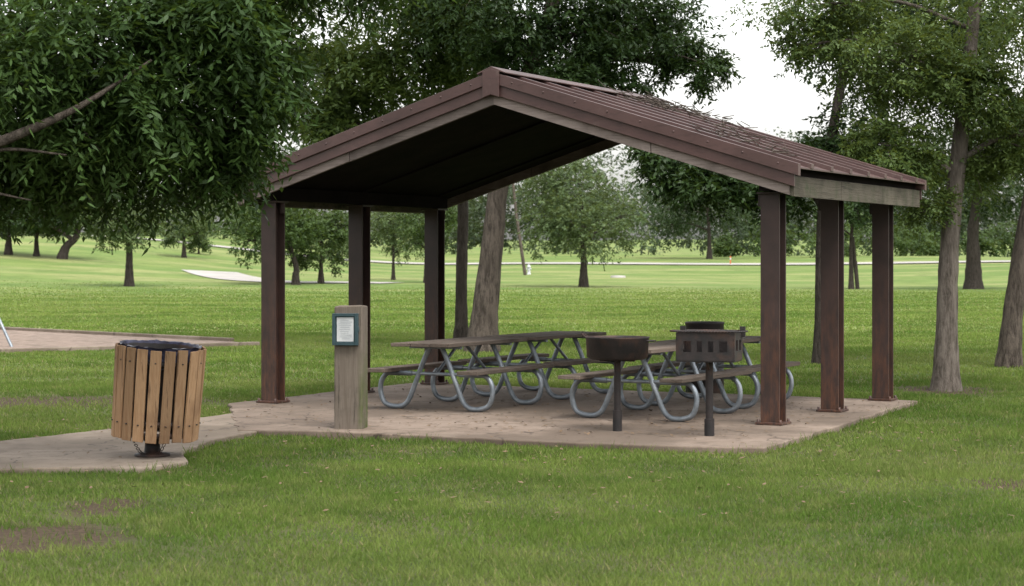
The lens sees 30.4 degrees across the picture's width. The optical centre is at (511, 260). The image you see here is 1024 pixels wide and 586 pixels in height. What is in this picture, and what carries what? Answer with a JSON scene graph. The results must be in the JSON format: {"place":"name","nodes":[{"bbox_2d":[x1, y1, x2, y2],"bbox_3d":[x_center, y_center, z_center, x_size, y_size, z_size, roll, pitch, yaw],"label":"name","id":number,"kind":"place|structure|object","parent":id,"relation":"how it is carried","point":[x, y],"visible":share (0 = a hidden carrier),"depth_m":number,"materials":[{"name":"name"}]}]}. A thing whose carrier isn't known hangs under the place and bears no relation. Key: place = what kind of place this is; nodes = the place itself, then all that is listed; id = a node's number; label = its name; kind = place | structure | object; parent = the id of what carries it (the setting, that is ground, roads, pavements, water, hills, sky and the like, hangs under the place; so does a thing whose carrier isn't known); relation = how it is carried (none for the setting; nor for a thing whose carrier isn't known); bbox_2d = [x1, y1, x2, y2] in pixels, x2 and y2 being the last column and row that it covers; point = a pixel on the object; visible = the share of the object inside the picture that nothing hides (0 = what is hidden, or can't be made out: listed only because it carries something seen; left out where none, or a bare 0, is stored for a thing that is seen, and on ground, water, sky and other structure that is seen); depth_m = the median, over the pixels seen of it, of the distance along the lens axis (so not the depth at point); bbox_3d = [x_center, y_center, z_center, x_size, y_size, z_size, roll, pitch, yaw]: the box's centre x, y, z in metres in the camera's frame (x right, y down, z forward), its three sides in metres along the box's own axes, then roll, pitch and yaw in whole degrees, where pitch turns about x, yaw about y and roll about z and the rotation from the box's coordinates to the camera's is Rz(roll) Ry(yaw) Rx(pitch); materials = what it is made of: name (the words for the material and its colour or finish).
{"place":"outdoors","nodes":[
{"label":"outdoors","id":0,"kind":"place"},
{"bbox_2d":[0,413,256,474],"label":"concrete path","id":1,"kind":"structure","parent":0,"point":[106,450],"depth_m":16.34,"materials":[{"name":"beige concrete"}]},
{"bbox_2d":[111,339,206,457],"bbox_3d":[-2.979,1.162,15.878,0.804,0.977,0.781,0,0,0],"label":"trash receptacle","id":2,"kind":"object","parent":1,"relation":"on","point":[157,385],"visible":1,"depth_m":15.59,"materials":[{"name":"brown wood"}]},
{"bbox_2d":[181,269,398,282],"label":"walking path","id":3,"kind":"structure","parent":0,"point":[228,275],"depth_m":131.65,"materials":[{"name":"grey concrete"}]},
{"bbox_2d":[0,231,1023,585],"bbox_3d":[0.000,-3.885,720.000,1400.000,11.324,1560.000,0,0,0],"label":"ground","id":4,"kind":"structure","parent":0,"point":[80,265],"depth_m":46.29,"materials":[{"name":"green plant"}]},
{"bbox_2d":[0,191,35,254],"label":"oak tree","id":5,"kind":"object","parent":4,"relation":"on","point":[8,249],"visible":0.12,"depth_m":145.32,"materials":[{"name":"green plant"}]},
{"bbox_2d":[14,217,67,255],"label":"oak tree","id":6,"kind":"object","parent":4,"relation":"on","point":[54,233],"visible":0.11,"depth_m":145.50,"materials":[{"name":"green plant"}]},
{"bbox_2d":[3,203,97,258],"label":"oak tree","id":7,"kind":"object","parent":4,"relation":"on","point":[63,252],"visible":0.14,"depth_m":143.88,"materials":[{"name":"green plant"}]},
{"bbox_2d":[0,330,233,348],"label":"playground gravel","id":8,"kind":"structure","parent":4,"relation":"on","point":[27,339],"depth_m":40.15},
{"bbox_2d":[0,318,12,346],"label":"swing set","id":9,"kind":"object","parent":8,"relation":"on","point":[6,334],"visible":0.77,"depth_m":36.88,"materials":[{"name":"silver metal"}]},
{"bbox_2d":[74,204,173,285],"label":"elm tree","id":10,"kind":"object","parent":4,"relation":"on","point":[129,272],"visible":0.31,"depth_m":109.83,"materials":[{"name":"green plant"}]},
{"bbox_2d":[0,211,252,241],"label":"distant hedge","id":11,"kind":"object","parent":4,"relation":"on","point":[223,231],"visible":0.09,"depth_m":234.38,"materials":[{"name":"green plant"}]},
{"bbox_2d":[0,327,259,352],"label":"playground kerb","id":12,"kind":"structure","parent":4,"relation":"on","point":[96,348],"depth_m":39.69,"materials":[{"name":"concrete"}]},
{"bbox_2d":[158,207,210,257],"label":"elm tree","id":13,"kind":"object","parent":4,"relation":"on","point":[184,231],"visible":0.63,"depth_m":160.45,"materials":[{"name":"green plant"}]},
{"bbox_2d":[186,231,212,253],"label":"cedar tree","id":14,"kind":"object","parent":4,"relation":"on","point":[194,242],"visible":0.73,"depth_m":169.83,"materials":[{"name":"green plant"}]},
{"bbox_2d":[0,0,457,256],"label":"ash tree","id":15,"kind":"object","parent":4,"relation":"on","point":[94,131],"visible":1,"depth_m":14.43,"materials":[{"name":"green plant"}]},
{"bbox_2d":[221,200,332,284],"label":"tree","id":16,"kind":"object","parent":4,"relation":"on","point":[302,226],"visible":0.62,"depth_m":117.08,"materials":[{"name":"green plant"}]},
{"bbox_2d":[3,179,591,254],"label":"distant tree line","id":17,"kind":"object","parent":4,"relation":"on","point":[479,226],"visible":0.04,"depth_m":262.41,"materials":[{"name":"green plant"}]},
{"bbox_2d":[285,209,348,283],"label":"cedar tree","id":18,"kind":"object","parent":4,"relation":"on","point":[304,260],"visible":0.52,"depth_m":122.14,"materials":[{"name":"green plant"}]},
{"bbox_2d":[327,239,348,264],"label":"elm tree","id":19,"kind":"object","parent":4,"relation":"on","point":[346,252],"visible":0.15,"depth_m":176.62,"materials":[{"name":"green plant"}]},
{"bbox_2d":[332,305,367,428],"bbox_3d":[-1.581,1.080,18.408,0.296,1.292,0.307,0,0,7],"label":"notice post","id":20,"kind":"object","parent":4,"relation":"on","point":[350,333],"visible":0.98,"depth_m":18.30,"materials":[{"name":"brown wood"}]},
{"bbox_2d":[205,0,538,337],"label":"oak tree","id":21,"kind":"object","parent":4,"relation":"on","point":[373,90],"visible":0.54,"depth_m":37.13,"materials":[{"name":"green plant"}]},
{"bbox_2d":[370,212,424,279],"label":"elm tree","id":22,"kind":"object","parent":4,"relation":"on","point":[390,229],"visible":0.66,"depth_m":136.58,"materials":[{"name":"green plant"}]},
{"bbox_2d":[392,205,457,282],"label":"elm tree","id":23,"kind":"object","parent":4,"relation":"on","point":[450,214],"visible":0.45,"depth_m":127.54,"materials":[{"name":"green plant"}]},
{"bbox_2d":[3,383,1022,518],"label":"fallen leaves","id":24,"kind":"object","parent":4,"relation":"on","point":[537,452],"visible":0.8,"depth_m":18.09,"materials":[{"name":"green plant"}]},
{"bbox_2d":[512,184,526,274],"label":"utility pole","id":25,"kind":"object","parent":4,"relation":"on","point":[519,238],"visible":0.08,"depth_m":153.60,"materials":[{"name":"wood"}]},
{"bbox_2d":[41,135,1021,256],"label":"distant tree line","id":26,"kind":"object","parent":4,"relation":"on","point":[798,253],"depth_m":318.64,"materials":[{"name":"green plant"}]},
{"bbox_2d":[343,0,745,352],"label":"elm tree","id":27,"kind":"object","parent":4,"relation":"on","point":[605,36],"visible":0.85,"depth_m":34.65,"materials":[{"name":"green plant"}]},
{"bbox_2d":[227,383,917,453],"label":"shelter slab","id":28,"kind":"structure","parent":4,"relation":"on","point":[395,421],"depth_m":19.28,"materials":[{"name":"concrete"}]},
{"bbox_2d":[368,337,553,411],"bbox_3d":[-0.565,1.267,21.104,1.469,0.749,1.866,0,0,28],"label":"picnic table","id":29,"kind":"object","parent":28,"relation":"on","point":[471,369],"visible":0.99,"depth_m":20.81,"materials":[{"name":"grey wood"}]},
{"bbox_2d":[458,331,621,399],"bbox_3d":[0.418,1.267,22.936,1.470,0.749,1.869,0,0,29],"label":"picnic table","id":30,"kind":"object","parent":28,"relation":"on","point":[536,357],"visible":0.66,"depth_m":22.68,"materials":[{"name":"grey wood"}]},
{"bbox_2d":[235,66,926,425],"bbox_3d":[0.814,-0.264,21.918,6.860,3.800,4.640,0,0,28],"label":"picnic shelter","id":31,"kind":"object","parent":28,"relation":"on","point":[432,158],"visible":0.91,"depth_m":21.30,"materials":[{"name":"brown paint"}]},
{"bbox_2d":[581,333,655,430],"bbox_3d":[1.013,1.201,18.100,0.628,0.998,0.628,0,0,-24],"label":"pedestal grill","id":32,"kind":"object","parent":28,"relation":"on","point":[616,349],"visible":0.95,"depth_m":17.91,"materials":[{"name":"black metal"}]},
{"bbox_2d":[558,341,751,421],"bbox_3d":[1.531,1.267,19.869,1.470,0.748,1.859,0,0,29],"label":"picnic table","id":33,"kind":"object","parent":28,"relation":"on","point":[676,377],"visible":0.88,"depth_m":19.59,"materials":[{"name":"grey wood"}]},
{"bbox_2d":[670,326,747,435],"bbox_3d":[1.840,1.160,17.586,0.716,1.080,0.450,0,0,17],"label":"pedestal grill","id":34,"kind":"object","parent":28,"relation":"on","point":[709,347],"visible":0.96,"depth_m":17.47,"materials":[{"name":"black metal"}]},
{"bbox_2d":[628,336,799,408],"bbox_3d":[2.333,1.267,21.535,1.470,0.748,1.871,0,0,27],"label":"picnic table","id":35,"kind":"object","parent":28,"relation":"on","point":[731,366],"visible":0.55,"depth_m":21.23,"materials":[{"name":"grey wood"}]},
{"bbox_2d":[511,157,656,286],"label":"elm tree","id":36,"kind":"object","parent":4,"relation":"on","point":[562,214],"visible":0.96,"depth_m":115.13,"materials":[{"name":"green plant"}]},
{"bbox_2d":[611,275,625,277],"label":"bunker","id":37,"kind":"object","parent":4,"relation":"on","point":[617,276],"visible":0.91,"depth_m":146.86},
{"bbox_2d":[627,174,759,258],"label":"elm tree","id":38,"kind":"object","parent":4,"relation":"on","point":[679,222],"visible":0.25,"depth_m":206.61,"materials":[{"name":"green plant"}]},
{"bbox_2d":[685,321,724,392],"bbox_3d":[2.414,1.225,23.590,0.504,0.910,0.504,0,0,0],"label":"trash barrel","id":39,"kind":"object","parent":4,"relation":"on","point":[718,325],"visible":0.29,"depth_m":23.39,"materials":[{"name":"black metal"}]},
{"bbox_2d":[407,113,1023,256],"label":"distant tree line","id":40,"kind":"object","parent":4,"relation":"on","point":[481,211],"visible":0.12,"depth_m":253.24,"materials":[{"name":"green plant"}]},
{"bbox_2d":[623,0,1022,364],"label":"elm tree","id":41,"kind":"object","parent":4,"relation":"on","point":[717,188],"visible":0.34,"depth_m":30.82,"materials":[{"name":"green plant"}]},
{"bbox_2d":[853,237,859,288],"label":"trunk","id":42,"kind":"object","parent":4,"relation":"on","point":[856,276],"visible":0.84,"depth_m":115.31,"materials":[{"name":"wood"}]},
{"bbox_2d":[812,201,904,288],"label":"elm tree","id":43,"kind":"object","parent":4,"relation":"on","point":[852,213],"visible":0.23,"depth_m":114.62,"materials":[{"name":"green plant"}]},
{"bbox_2d":[711,210,1016,256],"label":"distant hedge","id":44,"kind":"object","parent":4,"relation":"on","point":[722,246],"visible":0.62,"depth_m":219.70,"materials":[{"name":"green plant"}]},
{"bbox_2d":[726,0,1023,391],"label":"elm tree","id":45,"kind":"object","parent":4,"relation":"on","point":[964,92],"visible":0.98,"depth_m":24.41,"materials":[{"name":"green plant"}]},
{"bbox_2d":[909,117,1023,288],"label":"oak tree","id":46,"kind":"object","parent":4,"relation":"on","point":[973,275],"visible":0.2,"depth_m":115.82,"materials":[{"name":"green plant"}]},
{"bbox_2d":[932,0,1023,367],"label":"elm tree","id":47,"kind":"object","parent":4,"relation":"on","point":[1009,350],"visible":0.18,"depth_m":29.87,"materials":[{"name":"green plant"}]},
{"bbox_2d":[2,0,1023,240],"label":"sky","id":48,"kind":"structure","parent":0,"point":[760,101],"materials":[{"name":"white"}]},
{"bbox_2d":[526,264,531,273],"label":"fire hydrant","id":49,"kind":"object","parent":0,"point":[528,268],"visible":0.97,"depth_m":155.70,"materials":[{"name":"white paint"}]},
{"bbox_2d":[80,235,1010,264],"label":"park road","id":50,"kind":"structure","parent":0,"point":[649,263],"depth_m":184.85,"materials":[{"name":"grey asphalt"}]}
]}

